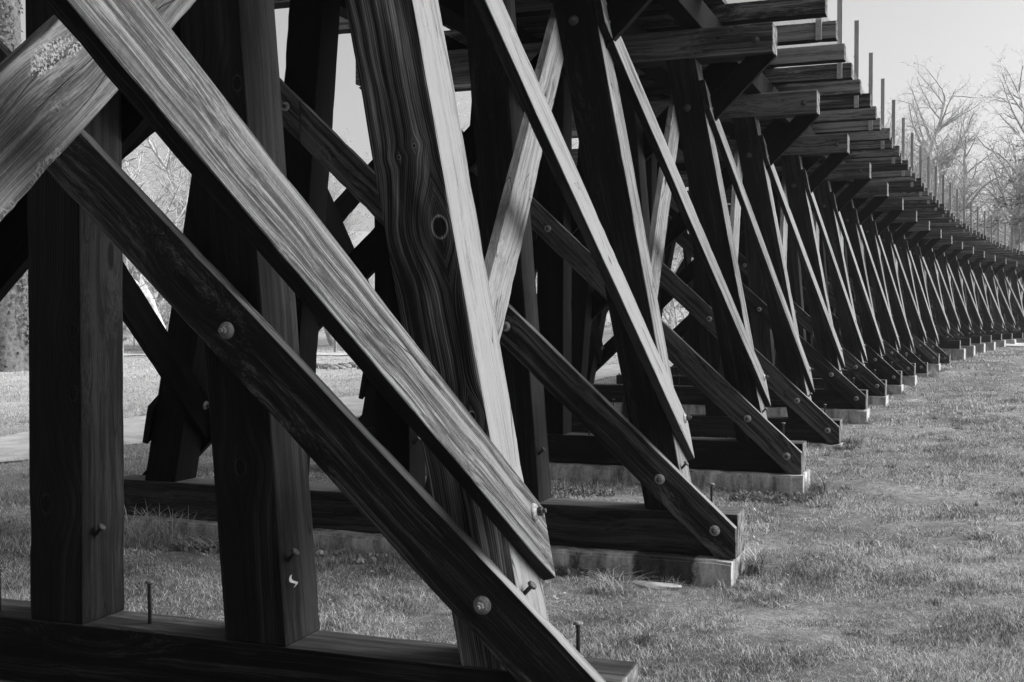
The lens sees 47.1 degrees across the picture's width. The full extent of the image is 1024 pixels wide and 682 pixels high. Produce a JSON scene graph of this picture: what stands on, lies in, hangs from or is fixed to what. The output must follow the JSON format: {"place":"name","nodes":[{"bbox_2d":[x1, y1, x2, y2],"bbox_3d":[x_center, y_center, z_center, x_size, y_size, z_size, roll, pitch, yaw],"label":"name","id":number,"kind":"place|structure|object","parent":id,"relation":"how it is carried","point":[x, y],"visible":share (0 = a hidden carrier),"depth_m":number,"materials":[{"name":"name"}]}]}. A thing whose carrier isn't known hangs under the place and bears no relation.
{"place":"outdoors","nodes":[
{"label":"outdoors","id":0,"kind":"place"},
{"bbox_2d":[0,360,673,461],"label":"path","id":1,"kind":"structure","parent":0,"point":[14,447],"depth_m":17.93,"materials":[{"name":"grey"}]},
{"bbox_2d":[0,231,1023,681],"bbox_3d":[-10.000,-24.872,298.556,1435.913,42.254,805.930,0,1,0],"label":"ground","id":2,"kind":"structure","parent":0,"point":[810,635],"depth_m":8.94,"materials":[{"name":"plant"}]},
{"bbox_2d":[0,0,28,371],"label":"ivy clad tree","id":3,"kind":"object","parent":2,"relation":"on","point":[14,330],"visible":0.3,"depth_m":39.42,"materials":[{"name":"grey plant"}]},
{"bbox_2d":[21,42,157,347],"bbox_3d":[-16.250,-6.403,44.024,7.832,15.184,7.363,0,1,20],"label":"bare tree","id":4,"kind":"object","parent":2,"relation":"on","point":[124,160],"visible":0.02,"depth_m":44.31,"materials":[{"name":"grey plant"}]},
{"bbox_2d":[123,322,134,349],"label":"shrub","id":5,"kind":"object","parent":2,"relation":"on","point":[125,326],"visible":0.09,"depth_m":63.86,"materials":[{"name":"grey plant"}]},
{"bbox_2d":[122,140,189,328],"bbox_3d":[-18.436,-5.923,51.178,11.406,13.992,8.266,1,2,44],"label":"bare tree","id":6,"kind":"object","parent":2,"relation":"on","point":[138,276],"visible":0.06,"depth_m":51.63,"materials":[{"name":"grey plant"}]},
{"bbox_2d":[123,139,190,327],"bbox_3d":[-18.445,-5.449,64.181,10.225,12.444,7.114,0,1,-21],"label":"bare tree","id":7,"kind":"object","parent":2,"relation":"on","point":[145,281],"visible":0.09,"depth_m":64.43,"materials":[{"name":"grey plant"}]},
{"bbox_2d":[143,279,170,327],"bbox_3d":[-18.494,-1.318,62.291,2.042,4.100,2.910,1,1,39],"label":"shrub","id":8,"kind":"object","parent":2,"relation":"on","point":[164,315],"visible":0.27,"depth_m":62.17,"materials":[{"name":"grey plant"}]},
{"bbox_2d":[128,135,191,231],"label":"bare tree","id":9,"kind":"object","parent":2,"relation":"on","point":[162,162],"visible":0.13,"depth_m":71.81,"materials":[{"name":"grey plant"}]},
{"bbox_2d":[159,305,170,322],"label":"shrub","id":10,"kind":"object","parent":2,"relation":"on","point":[167,315],"depth_m":62.73,"materials":[{"name":"grey plant"}]},
{"bbox_2d":[145,157,187,229],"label":"bare tree","id":11,"kind":"object","parent":2,"relation":"on","point":[171,190],"visible":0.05,"depth_m":90.74,"materials":[{"name":"grey plant"}]},
{"bbox_2d":[147,188,188,314],"bbox_3d":[-14.436,-5.038,58.489,9.738,11.851,6.775,-1,1,-38],"label":"bare tree","id":12,"kind":"object","parent":2,"relation":"on","point":[168,306],"visible":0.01,"depth_m":57.58,"materials":[{"name":"grey plant"}]},
{"bbox_2d":[123,501,215,548],"bbox_3d":[-2.951,1.489,9.617,1.363,0.349,1.268,1,1,28],"label":"grass tuft","id":13,"kind":"object","parent":2,"relation":"on","point":[148,533],"visible":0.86,"depth_m":9.54,"materials":[{"name":"grey plant"}]},
{"bbox_2d":[153,542,219,554],"bbox_3d":[-2.468,1.637,9.280,0.728,0.086,0.323,0,1,0],"label":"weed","id":14,"kind":"object","parent":2,"relation":"on","point":[181,548],"visible":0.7,"depth_m":9.25,"materials":[{"name":"grey plant"}]},
{"bbox_2d":[157,527,218,549],"bbox_3d":[-2.509,1.596,9.441,1.034,0.144,0.976,1,1,27],"label":"grass tuft","id":15,"kind":"object","parent":2,"relation":"on","point":[201,539],"visible":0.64,"depth_m":9.38,"materials":[{"name":"grey plant"}]},
{"bbox_2d":[317,363,330,368],"bbox_3d":[-6.586,0.958,41.490,0.609,0.348,0.297,0,1,13],"label":"field stone","id":16,"kind":"object","parent":2,"relation":"on","point":[321,366],"visible":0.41,"depth_m":41.40,"materials":[{"name":"grey stone"}]},
{"bbox_2d":[314,548,349,557],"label":"dead leaves","id":17,"kind":"object","parent":2,"relation":"on","point":[320,552],"visible":0.76,"depth_m":9.09,"materials":[{"name":"grey plant"}]},
{"bbox_2d":[325,365,338,369],"bbox_3d":[-6.239,0.957,40.752,0.483,0.259,0.316,0,1,11],"label":"field stone","id":18,"kind":"object","parent":2,"relation":"on","point":[335,367],"visible":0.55,"depth_m":40.65,"materials":[{"name":"grey stone"}]},
{"bbox_2d":[325,189,354,345],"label":"bare tree","id":19,"kind":"object","parent":2,"relation":"on","point":[330,340],"depth_m":71.87,"materials":[{"name":"grey plant"}]},
{"bbox_2d":[333,364,346,368],"bbox_3d":[-6.124,0.937,41.392,0.617,0.250,0.330,0,1,11],"label":"field stone","id":20,"kind":"object","parent":2,"relation":"on","point":[341,367],"visible":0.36,"depth_m":41.28,"materials":[{"name":"grey stone"}]},
{"bbox_2d":[338,363,351,367],"bbox_3d":[-6.008,0.915,42.172,0.571,0.250,0.347,0,1,12],"label":"field stone","id":21,"kind":"object","parent":2,"relation":"on","point":[346,365],"visible":0.49,"depth_m":42.07,"materials":[{"name":"grey stone"}]},
{"bbox_2d":[319,128,374,333],"bbox_3d":[-9.800,-5.186,63.826,9.738,11.851,6.775,1,1,28],"label":"bare tree","id":22,"kind":"object","parent":2,"relation":"on","point":[350,231],"visible":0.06,"depth_m":63.00,"materials":[{"name":"grey plant"}]},
{"bbox_2d":[319,179,374,331],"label":"bare tree","id":23,"kind":"object","parent":2,"relation":"on","point":[333,200],"visible":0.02,"depth_m":100.88,"materials":[{"name":"grey plant"}]},
{"bbox_2d":[323,173,374,328],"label":"bare tree","id":24,"kind":"object","parent":2,"relation":"on","point":[340,189],"visible":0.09,"depth_m":73.36,"materials":[{"name":"grey plant"}]},
{"bbox_2d":[347,553,391,562],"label":"dead leaves","id":25,"kind":"object","parent":2,"relation":"on","point":[372,557],"visible":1,"depth_m":8.86,"materials":[{"name":"grey plant"}]},
{"bbox_2d":[360,92,471,161],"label":"bare tree","id":26,"kind":"object","parent":2,"relation":"on","point":[464,128],"visible":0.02,"depth_m":77.08,"materials":[{"name":"grey plant"}]},
{"bbox_2d":[124,514,744,587],"bbox_3d":[-0.923,1.772,9.373,5.430,0.524,0.630,0,1,20],"label":"concrete footing","id":27,"kind":"object","parent":2,"relation":"on","point":[706,570],"visible":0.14,"depth_m":8.48,"materials":[{"name":"grey concrete"}]},
{"bbox_2d":[1,0,744,558],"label":"trestle bent","id":28,"kind":"object","parent":27,"relation":"on","point":[511,134],"visible":0.58,"depth_m":8.69,"materials":[{"name":"wood"}]},
{"bbox_2d":[274,0,1023,263],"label":"bridge deck","id":29,"kind":"structure","parent":28,"relation":"on","point":[848,107],"depth_m":16.41,"materials":[{"name":"wood"}]},
{"bbox_2d":[8,384,1019,673],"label":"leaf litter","id":30,"kind":"object","parent":2,"relation":"on","point":[550,580],"visible":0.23,"depth_m":9.67,"materials":[{"name":"plant"}]},
{"bbox_2d":[322,461,809,493],"bbox_3d":[0.453,1.592,12.981,5.470,0.538,0.628,0,1,21],"label":"concrete footing","id":31,"kind":"object","parent":2,"relation":"on","point":[745,480],"visible":0.08,"depth_m":12.07,"materials":[{"name":"grey concrete"}]},
{"bbox_2d":[142,0,805,473],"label":"trestle bent","id":32,"kind":"object","parent":31,"relation":"on","point":[738,396],"visible":0.41,"depth_m":12.19,"materials":[{"name":"wood"}]},
{"bbox_2d":[166,328,973,351],"bbox_3d":[-2.699,-0.165,60.283,54.913,1.914,0.157,0,1,-5],"label":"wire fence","id":33,"kind":"object","parent":2,"relation":"on","point":[335,344],"visible":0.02,"depth_m":59.73,"materials":[{"name":"grey metal"}]},
{"bbox_2d":[554,564,608,577],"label":"weed","id":34,"kind":"object","parent":2,"relation":"on","point":[572,571],"visible":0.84,"depth_m":8.42,"materials":[{"name":"grey plant"}]},
{"bbox_2d":[551,487,614,497],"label":"weed","id":35,"kind":"object","parent":2,"relation":"on","point":[576,491],"visible":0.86,"depth_m":11.40,"materials":[{"name":"grey plant"}]},
{"bbox_2d":[604,312,612,329],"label":"shrub","id":36,"kind":"object","parent":2,"relation":"on","point":[610,325],"visible":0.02,"depth_m":61.72,"materials":[{"name":"grey plant"}]},
{"bbox_2d":[554,565,670,595],"bbox_3d":[0.705,1.632,7.992,0.840,0.152,0.731,1,1,36],"label":"grass tuft","id":37,"kind":"object","parent":2,"relation":"on","point":[619,585],"visible":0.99,"depth_m":7.95,"materials":[{"name":"grey plant"}]},
{"bbox_2d":[612,616,678,645],"bbox_3d":[0.766,1.670,6.751,0.420,0.153,0.462,0,1,0],"label":"grass tuft","id":38,"kind":"object","parent":2,"relation":"on","point":[650,638],"visible":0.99,"depth_m":6.77,"materials":[{"name":"grey plant"}]},
{"bbox_2d":[632,580,681,588],"bbox_3d":[1.000,1.706,8.182,0.369,0.056,0.176,0,1,23],"label":"weathered wood plank","id":39,"kind":"object","parent":2,"relation":"on","point":[653,585],"visible":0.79,"depth_m":8.13,"materials":[{"name":"grey wood"}]},
{"bbox_2d":[664,258,683,327],"bbox_3d":[8.213,-1.999,60.028,2.863,5.748,4.081,1,1,39],"label":"bare tree","id":40,"kind":"object","parent":2,"relation":"on","point":[675,316],"visible":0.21,"depth_m":60.01,"materials":[{"name":"grey plant"}]},
{"bbox_2d":[662,230,692,328],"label":"bare tree","id":41,"kind":"object","parent":2,"relation":"on","point":[673,270],"visible":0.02,"depth_m":82.77,"materials":[{"name":"grey plant"}]},
{"bbox_2d":[672,188,693,271],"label":"bare tree","id":42,"kind":"object","parent":2,"relation":"on","point":[674,257],"visible":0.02,"depth_m":91.06,"materials":[{"name":"grey plant"}]},
{"bbox_2d":[732,666,739,672],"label":"dead leaf","id":43,"kind":"object","parent":2,"relation":"on","point":[735,667],"visible":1,"depth_m":6.20,"materials":[{"name":"plant"}]},
{"bbox_2d":[610,402,869,423],"bbox_3d":[3.290,1.406,20.238,5.470,0.637,0.630,0,1,22],"label":"concrete footing","id":44,"kind":"object","parent":2,"relation":"on","point":[854,416],"visible":0.06,"depth_m":19.30,"materials":[{"name":"grey concrete"}]},
{"bbox_2d":[572,133,867,408],"bbox_3d":[2.583,-1.121,18.388,5.401,4.488,4.427,0,1,22],"label":"trestle bent","id":45,"kind":"object","parent":44,"relation":"on","point":[825,360],"visible":0.41,"depth_m":19.41,"materials":[{"name":"wood"}]},
{"bbox_2d":[740,543,794,577],"bbox_3d":[1.780,1.577,8.445,0.690,0.243,0.702,0,1,0],"label":"grass tuft","id":46,"kind":"object","parent":2,"relation":"on","point":[753,563],"visible":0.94,"depth_m":8.45,"materials":[{"name":"grey plant"}]},
{"bbox_2d":[760,598,785,607],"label":"grass tuft","id":47,"kind":"object","parent":2,"relation":"on","point":[768,604],"visible":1,"depth_m":7.65,"materials":[{"name":"grey plant"}]},
{"bbox_2d":[730,491,816,503],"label":"grass","id":48,"kind":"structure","parent":2,"relation":"on","point":[769,498],"depth_m":11.47,"materials":[{"name":"grey plant"}]},
{"bbox_2d":[806,464,829,480],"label":"grass tuft","id":49,"kind":"object","parent":2,"relation":"on","point":[815,473],"visible":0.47,"depth_m":12.84,"materials":[{"name":"grey plant"}]},
{"bbox_2d":[806,469,842,493],"bbox_3d":[3.112,1.405,11.957,0.660,0.269,0.760,-1,2,-44],"label":"grass tuft","id":50,"kind":"object","parent":2,"relation":"on","point":[822,482],"visible":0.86,"depth_m":11.91,"materials":[{"name":"grey plant"}]},
{"bbox_2d":[806,440,844,449],"bbox_3d":[1.836,1.558,16.570,5.470,0.463,0.630,0,1,21],"label":"concrete footing","id":51,"kind":"object","parent":2,"relation":"on","point":[827,445],"visible":0.04,"depth_m":15.39,"materials":[{"name":"grey concrete"}]},
{"bbox_2d":[359,79,841,443],"bbox_3d":[1.166,-0.969,14.762,5.400,4.661,4.325,0,1,21],"label":"trestle bent","id":52,"kind":"object","parent":51,"relation":"on","point":[791,386],"visible":0.39,"depth_m":15.75,"materials":[{"name":"wood"}]},
{"bbox_2d":[840,556,862,565],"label":"grass tuft","id":53,"kind":"object","parent":2,"relation":"on","point":[850,560],"visible":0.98,"depth_m":8.69,"materials":[{"name":"grey plant"}]},
{"bbox_2d":[842,427,875,446],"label":"grass tuft","id":54,"kind":"object","parent":2,"relation":"on","point":[854,440],"visible":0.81,"depth_m":15.65,"materials":[{"name":"plant"}]},
{"bbox_2d":[868,395,888,407],"bbox_3d":[4.723,1.330,23.753,5.470,0.585,0.630,0,1,22],"label":"concrete footing","id":55,"kind":"object","parent":2,"relation":"on","point":[883,401],"visible":0.04,"depth_m":22.50,"materials":[{"name":"grey concrete"}]},
{"bbox_2d":[607,162,886,395],"bbox_3d":[4.027,-1.182,21.980,5.400,4.505,4.277,0,1,22],"label":"trestle bent","id":56,"kind":"object","parent":55,"relation":"on","point":[827,226],"visible":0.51,"depth_m":22.89,"materials":[{"name":"wood"}]},
{"bbox_2d":[887,384,903,393],"bbox_3d":[6.158,1.265,27.173,5.470,0.634,0.630,0,1,23],"label":"concrete footing","id":57,"kind":"object","parent":2,"relation":"on","point":[895,389],"visible":0.01,"depth_m":25.89,"materials":[{"name":"grey concrete"}]},
{"bbox_2d":[670,182,901,384],"bbox_3d":[5.462,-1.263,25.448,5.400,4.486,4.190,0,1,23],"label":"trestle bent","id":58,"kind":"object","parent":57,"relation":"on","point":[878,193],"visible":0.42,"depth_m":26.23,"materials":[{"name":"wood"}]},
{"bbox_2d":[902,375,916,385],"bbox_3d":[7.634,1.156,30.593,5.470,0.630,0.629,0,1,24],"label":"concrete footing","id":59,"kind":"object","parent":2,"relation":"on","point":[909,380],"visible":0.06,"depth_m":29.29,"materials":[{"name":"grey concrete"}]},
{"bbox_2d":[682,198,915,375],"bbox_3d":[6.919,-1.353,28.867,5.400,4.454,4.205,0,1,24],"label":"trestle bent","id":60,"kind":"object","parent":59,"relation":"on","point":[889,334],"visible":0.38,"depth_m":29.63,"materials":[{"name":"wood"}]},
{"bbox_2d":[916,373,927,376],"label":"concrete footing","id":61,"kind":"object","parent":2,"relation":"on","point":[921,374],"visible":0.02,"depth_m":32.73,"materials":[{"name":"grey concrete"}]},
{"bbox_2d":[826,210,927,372],"bbox_3d":[8.425,-1.363,32.307,5.400,4.559,4.268,1,1,24],"label":"trestle bent","id":62,"kind":"object","parent":61,"relation":"on","point":[909,218],"visible":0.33,"depth_m":33.08,"materials":[{"name":"wood"}]},
{"bbox_2d":[889,117,965,210],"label":"bare tree","id":63,"kind":"object","parent":2,"relation":"on","point":[898,140],"visible":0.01,"depth_m":105.64,"materials":[{"name":"grey plant"}]},
{"bbox_2d":[928,363,940,371],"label":"concrete footing","id":64,"kind":"object","parent":2,"relation":"on","point":[931,366],"visible":0.02,"depth_m":36.22,"materials":[{"name":"grey concrete"}]},
{"bbox_2d":[847,220,939,363],"bbox_3d":[9.996,-1.505,35.790,5.400,4.428,4.347,1,1,25],"label":"trestle bent","id":65,"kind":"object","parent":64,"relation":"on","point":[919,332],"visible":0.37,"depth_m":36.54,"materials":[{"name":"wood"}]},
{"bbox_2d":[928,367,940,375],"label":"grass tuft","id":66,"kind":"object","parent":2,"relation":"on","point":[935,372],"visible":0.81,"depth_m":33.08,"materials":[{"name":"grey plant"}]},
{"bbox_2d":[913,348,965,360],"bbox_3d":[14.029,0.692,44.166,5.610,0.861,0.630,1,1,26],"label":"concrete footing","id":67,"kind":"object","parent":2,"relation":"on","point":[957,354],"visible":0.1,"depth_m":42.78,"materials":[{"name":"grey concrete"}]},
{"bbox_2d":[885,236,960,348],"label":"trestle bent","id":68,"kind":"object","parent":67,"relation":"on","point":[942,327],"visible":0.3,"depth_m":43.12,"materials":[{"name":"wood"}]},
{"bbox_2d":[885,103,996,222],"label":"bare tree","id":69,"kind":"object","parent":2,"relation":"on","point":[931,181],"visible":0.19,"depth_m":82.30,"materials":[{"name":"grey plant"}]},
{"bbox_2d":[905,118,984,220],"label":"bare tree","id":70,"kind":"object","parent":2,"relation":"on","point":[936,163],"visible":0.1,"depth_m":90.60,"materials":[{"name":"grey plant"}]},
{"bbox_2d":[890,57,1004,203],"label":"bare tree","id":71,"kind":"object","parent":2,"relation":"on","point":[942,114],"visible":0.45,"depth_m":93.65,"materials":[{"name":"grey plant"}]},
{"bbox_2d":[910,89,992,232],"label":"bare tree","id":72,"kind":"object","parent":2,"relation":"on","point":[972,118],"visible":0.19,"depth_m":92.25,"materials":[{"name":"grey plant"}]},
{"bbox_2d":[914,109,1021,281],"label":"bare tree","id":73,"kind":"object","parent":2,"relation":"on","point":[963,165],"visible":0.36,"depth_m":84.15,"materials":[{"name":"grey plant"}]},
{"bbox_2d":[961,346,974,356],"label":"concrete footing","id":74,"kind":"object","parent":2,"relation":"on","point":[970,350],"visible":0.09,"depth_m":45.95,"materials":[{"name":"grey concrete"}]},
{"bbox_2d":[874,241,970,345],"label":"trestle bent","id":75,"kind":"object","parent":74,"relation":"on","point":[956,247],"visible":0.26,"depth_m":46.35,"materials":[{"name":"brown wood"}]},
{"bbox_2d":[971,343,985,352],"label":"concrete footing","id":76,"kind":"object","parent":2,"relation":"on","point":[980,347],"visible":0.06,"depth_m":49.30,"materials":[{"name":"grey concrete"}]},
{"bbox_2d":[889,246,980,343],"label":"trestle bent","id":77,"kind":"object","parent":76,"relation":"on","point":[955,277],"visible":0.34,"depth_m":49.68,"materials":[{"name":"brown wood"}]},
{"bbox_2d":[961,529,998,539],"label":"grass tuft","id":78,"kind":"object","parent":2,"relation":"on","point":[977,535],"visible":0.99,"depth_m":9.76,"materials":[{"name":"grey plant"}]},
{"bbox_2d":[959,170,1008,237],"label":"bare tree","id":79,"kind":"object","parent":2,"relation":"on","point":[980,205],"visible":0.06,"depth_m":121.49,"materials":[{"name":"grey plant"}]},
{"bbox_2d":[951,153,1023,329],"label":"bare tree","id":80,"kind":"object","parent":2,"relation":"on","point":[1007,215],"visible":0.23,"depth_m":93.96,"materials":[{"name":"grey plant"}]},
{"bbox_2d":[981,342,995,349],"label":"concrete footing","id":81,"kind":"object","parent":2,"relation":"on","point":[990,345],"visible":0.06,"depth_m":52.62,"materials":[{"name":"grey concrete"}]},
{"bbox_2d":[904,251,991,341],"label":"trestle bent","id":82,"kind":"object","parent":81,"relation":"on","point":[966,279],"visible":0.3,"depth_m":53.04,"materials":[{"name":"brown wood"}]},
{"bbox_2d":[956,43,1023,288],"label":"bare tree","id":83,"kind":"object","parent":2,"relation":"on","point":[1019,189],"visible":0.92,"depth_m":87.18,"materials":[{"name":"grey plant"}]},
{"bbox_2d":[960,130,1022,249],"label":"bare tree","id":84,"kind":"object","parent":2,"relation":"on","point":[996,215],"visible":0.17,"depth_m":97.87,"materials":[{"name":"grey plant"}]},
{"bbox_2d":[967,137,1023,228],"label":"bare tree","id":85,"kind":"object","parent":2,"relation":"on","point":[1017,203],"visible":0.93,"depth_m":63.17,"materials":[{"name":"grey plant"}]},
{"bbox_2d":[992,340,1005,346],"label":"concrete footing","id":86,"kind":"object","parent":2,"relation":"on","point":[1001,343],"visible":0.07,"depth_m":55.87,"materials":[{"name":"grey concrete"}]},
{"bbox_2d":[918,255,1001,339],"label":"trestle bent","id":87,"kind":"object","parent":86,"relation":"on","point":[978,282],"visible":0.32,"depth_m":56.30,"materials":[{"name":"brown wood"}]},
{"bbox_2d":[980,123,1023,246],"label":"bare tree","id":88,"kind":"object","parent":2,"relation":"on","point":[1015,159],"visible":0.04,"depth_m":113.27,"materials":[{"name":"grey plant"}]},
{"bbox_2d":[1002,339,1015,343],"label":"concrete footing","id":89,"kind":"object","parent":2,"relation":"on","point":[1011,341],"visible":0.1,"depth_m":59.08,"materials":[{"name":"grey concrete"}]},
{"bbox_2d":[933,258,1012,338],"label":"trestle bent","id":90,"kind":"object","parent":89,"relation":"on","point":[990,285],"visible":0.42,"depth_m":59.51,"materials":[{"name":"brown wood"}]},
{"bbox_2d":[1013,338,1023,342],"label":"concrete footing","id":91,"kind":"object","parent":2,"relation":"on","point":[1018,340],"visible":0.06,"depth_m":62.23,"materials":[{"name":"grey concrete"}]},
{"bbox_2d":[948,261,1022,337],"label":"trestle bent","id":92,"kind":"object","parent":91,"relation":"on","point":[1001,286],"visible":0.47,"depth_m":62.65,"materials":[{"name":"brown wood"}]},
{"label":"concrete footing","id":93,"kind":"object","parent":2,"relation":"on","visible":0},
{"bbox_2d":[0,0,637,681],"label":"trestle bent","id":94,"kind":"object","parent":93,"relation":"on","point":[90,90],"visible":1,"depth_m":4.94,"materials":[{"name":"wood"}]},
{"bbox_2d":[289,575,297,586],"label":"curled leaf","id":95,"kind":"object","parent":94,"relation":"attached to","point":[292,581],"visible":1,"depth_m":5.10,"materials":[{"name":"grey plant"}]},
{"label":"concrete footing","id":96,"kind":"object","parent":2,"relation":"on","visible":0},
{"bbox_2d":[835,229,950,362],"bbox_3d":[11.609,-1.509,39.257,5.400,4.543,4.268,1,1,26],"label":"trestle bent","id":97,"kind":"object","parent":96,"relation":"on","point":[934,236],"visible":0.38,"depth_m":39.97,"materials":[{"name":"wood"}]},
{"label":"concrete footing","id":98,"kind":"object","parent":2,"relation":"on","visible":0},
{"bbox_2d":[960,264,1023,336],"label":"trestle bent","id":99,"kind":"object","parent":98,"relation":"on","point":[1014,284],"visible":0.3,"depth_m":65.81,"materials":[{"name":"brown wood"}]},
{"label":"concrete footing","id":100,"kind":"object","parent":2,"relation":"on","visible":0},
{"bbox_2d":[979,270,1023,331],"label":"trestle bent","id":101,"kind":"object","parent":100,"relation":"on","point":[1013,308],"visible":0.12,"depth_m":69.31,"materials":[{"name":"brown wood"}]},
{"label":"concrete footing","id":102,"kind":"object","parent":2,"relation":"on","visible":0},
{"bbox_2d":[992,272,1023,330],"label":"trestle bent","id":103,"kind":"object","parent":102,"relation":"on","point":[1010,300],"depth_m":72.92,"materials":[{"name":"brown wood"}]},
{"bbox_2d":[20,0,1023,230],"label":"sky","id":104,"kind":"structure","parent":0,"point":[954,34],"materials":[{"name":"white"}]},
{"bbox_2d":[123,343,1023,355],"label":"road","id":105,"kind":"structure","parent":0,"point":[1007,344],"depth_m":56.48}
]}

